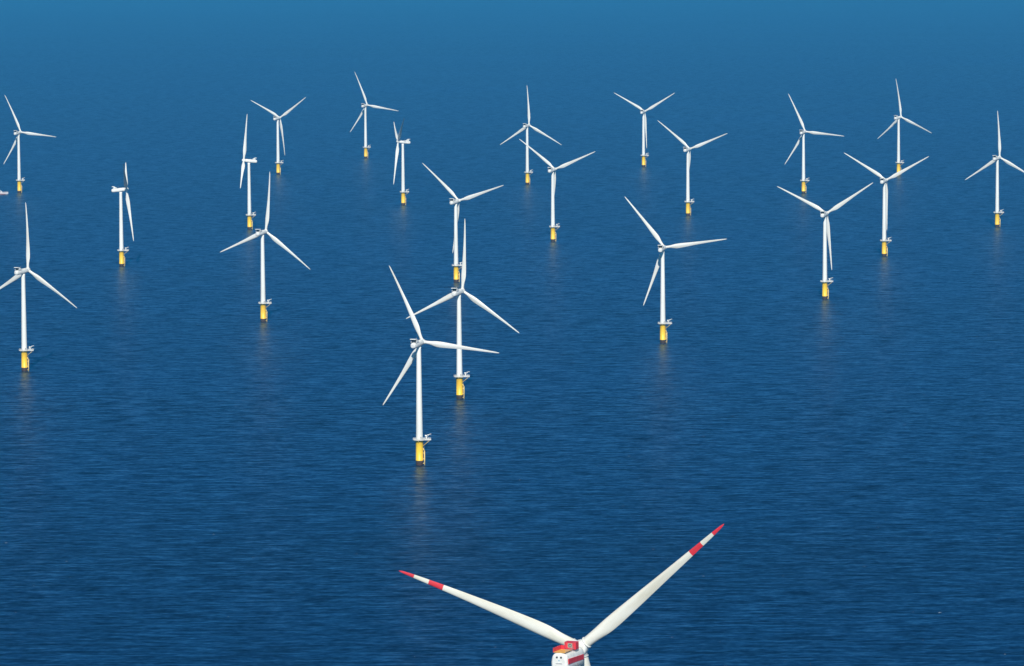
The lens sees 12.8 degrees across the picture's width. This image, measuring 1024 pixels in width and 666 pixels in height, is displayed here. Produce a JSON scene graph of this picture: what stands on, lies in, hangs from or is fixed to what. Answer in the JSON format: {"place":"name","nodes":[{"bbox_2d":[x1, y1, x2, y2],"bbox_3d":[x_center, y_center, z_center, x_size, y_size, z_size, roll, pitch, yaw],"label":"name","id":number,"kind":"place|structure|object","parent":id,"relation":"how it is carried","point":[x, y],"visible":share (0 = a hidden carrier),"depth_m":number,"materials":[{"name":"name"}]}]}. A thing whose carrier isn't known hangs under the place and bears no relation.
{"place":"outdoors","nodes":[
{"label":"outdoors","id":0,"kind":"place"},
{"bbox_2d":[0,0,1023,665],"bbox_3d":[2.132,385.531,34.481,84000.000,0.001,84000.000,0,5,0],"label":"sea","id":1,"kind":"structure","parent":0,"point":[202,462],"depth_m":4320.02,"materials":[{"name":"liquid"}]},
{"bbox_2d":[4,96,54,192],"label":"wind turbine","id":2,"kind":"object","parent":1,"relation":"in","point":[19,180],"visible":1,"depth_m":6675.79,"materials":[{"name":"white metal"}]},
{"bbox_2d":[0,202,76,371],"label":"wind turbine","id":3,"kind":"object","parent":1,"relation":"in","point":[19,272],"visible":0.99,"depth_m":3991.84,"materials":[{"name":"white metal"}]},
{"bbox_2d":[111,162,133,266],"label":"wind turbine","id":4,"kind":"object","parent":1,"relation":"in","point":[121,250],"visible":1,"depth_m":5216.44,"materials":[{"name":"white metal"}]},
{"bbox_2d":[240,117,256,229],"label":"wind turbine","id":5,"kind":"object","parent":1,"relation":"in","point":[249,216],"visible":0.99,"depth_m":5840.71,"materials":[{"name":"white metal"}]},
{"bbox_2d":[221,172,309,321],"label":"wind turbine","id":6,"kind":"object","parent":1,"relation":"in","point":[263,303],"visible":1,"depth_m":4476.70,"materials":[{"name":"white metal"}]},
{"bbox_2d":[251,97,305,174],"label":"wind turbine","id":7,"kind":"object","parent":1,"relation":"in","point":[278,162],"visible":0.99,"depth_m":7129.97,"materials":[{"name":"white metal"}]},
{"bbox_2d":[350,73,396,157],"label":"wind turbine","id":8,"kind":"object","parent":1,"relation":"in","point":[364,106],"visible":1,"depth_m":7611.81,"materials":[{"name":"white metal"}]},
{"bbox_2d":[393,119,409,204],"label":"wind turbine","id":9,"kind":"object","parent":1,"relation":"in","point":[403,192],"visible":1,"depth_m":6328.65,"materials":[{"name":"white metal"}]},
{"bbox_2d":[383,266,497,464],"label":"wind turbine","id":10,"kind":"object","parent":1,"relation":"in","point":[416,354],"visible":1,"depth_m":3282.99,"materials":[{"name":"white metal"}]},
{"bbox_2d":[406,219,518,398],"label":"wind turbine","id":11,"kind":"object","parent":1,"relation":"in","point":[459,378],"visible":0.98,"depth_m":3739.63,"materials":[{"name":"white metal"}]},
{"bbox_2d":[422,163,502,282],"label":"wind turbine","id":12,"kind":"object","parent":1,"relation":"in","point":[456,203],"visible":0.97,"depth_m":4959.37,"materials":[{"name":"white metal"}]},
{"bbox_2d":[500,88,560,184],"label":"wind turbine","id":13,"kind":"object","parent":1,"relation":"in","point":[526,126],"visible":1,"depth_m":6813.94,"materials":[{"name":"white metal"}]},
{"bbox_2d":[519,139,593,241],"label":"wind turbine","id":14,"kind":"object","parent":1,"relation":"in","point":[552,170],"visible":1,"depth_m":5585.30,"materials":[{"name":"white metal"}]},
{"bbox_2d":[400,524,723,665],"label":"wind turbine","id":15,"kind":"object","parent":1,"relation":"in","point":[569,651],"visible":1,"depth_m":1760.09,"materials":[{"name":"white metal"}]},
{"bbox_2d":[615,93,673,166],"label":"wind turbine","id":16,"kind":"object","parent":1,"relation":"in","point":[644,126],"visible":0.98,"depth_m":7293.41,"materials":[{"name":"white metal"}]},
{"bbox_2d":[624,196,725,342],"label":"wind turbine","id":17,"kind":"object","parent":1,"relation":"in","point":[662,247],"visible":0.99,"depth_m":4226.67,"materials":[{"name":"white metal"}]},
{"bbox_2d":[657,120,726,215],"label":"wind turbine","id":18,"kind":"object","parent":1,"relation":"in","point":[687,148],"visible":1,"depth_m":6071.69,"materials":[{"name":"white metal"}]},
{"bbox_2d":[785,94,841,193],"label":"wind turbine","id":19,"kind":"object","parent":1,"relation":"in","point":[802,138],"visible":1,"depth_m":6555.94,"materials":[{"name":"white metal"}]},
{"bbox_2d":[777,183,871,299],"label":"wind turbine","id":20,"kind":"object","parent":1,"relation":"in","point":[826,224],"visible":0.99,"depth_m":4709.80,"materials":[{"name":"white metal"}]},
{"bbox_2d":[845,153,928,256],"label":"wind turbine","id":21,"kind":"object","parent":1,"relation":"in","point":[883,181],"visible":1,"depth_m":5309.65,"materials":[{"name":"white metal"}]},
{"bbox_2d":[880,81,930,171],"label":"wind turbine","id":22,"kind":"object","parent":1,"relation":"in","point":[897,119],"visible":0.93,"depth_m":7029.23,"materials":[{"name":"white metal"}]},
{"bbox_2d":[965,111,1023,226],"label":"wind turbine","id":23,"kind":"object","parent":1,"relation":"in","point":[996,158],"visible":1,"depth_m":5809.60,"materials":[{"name":"white metal"}]}
]}

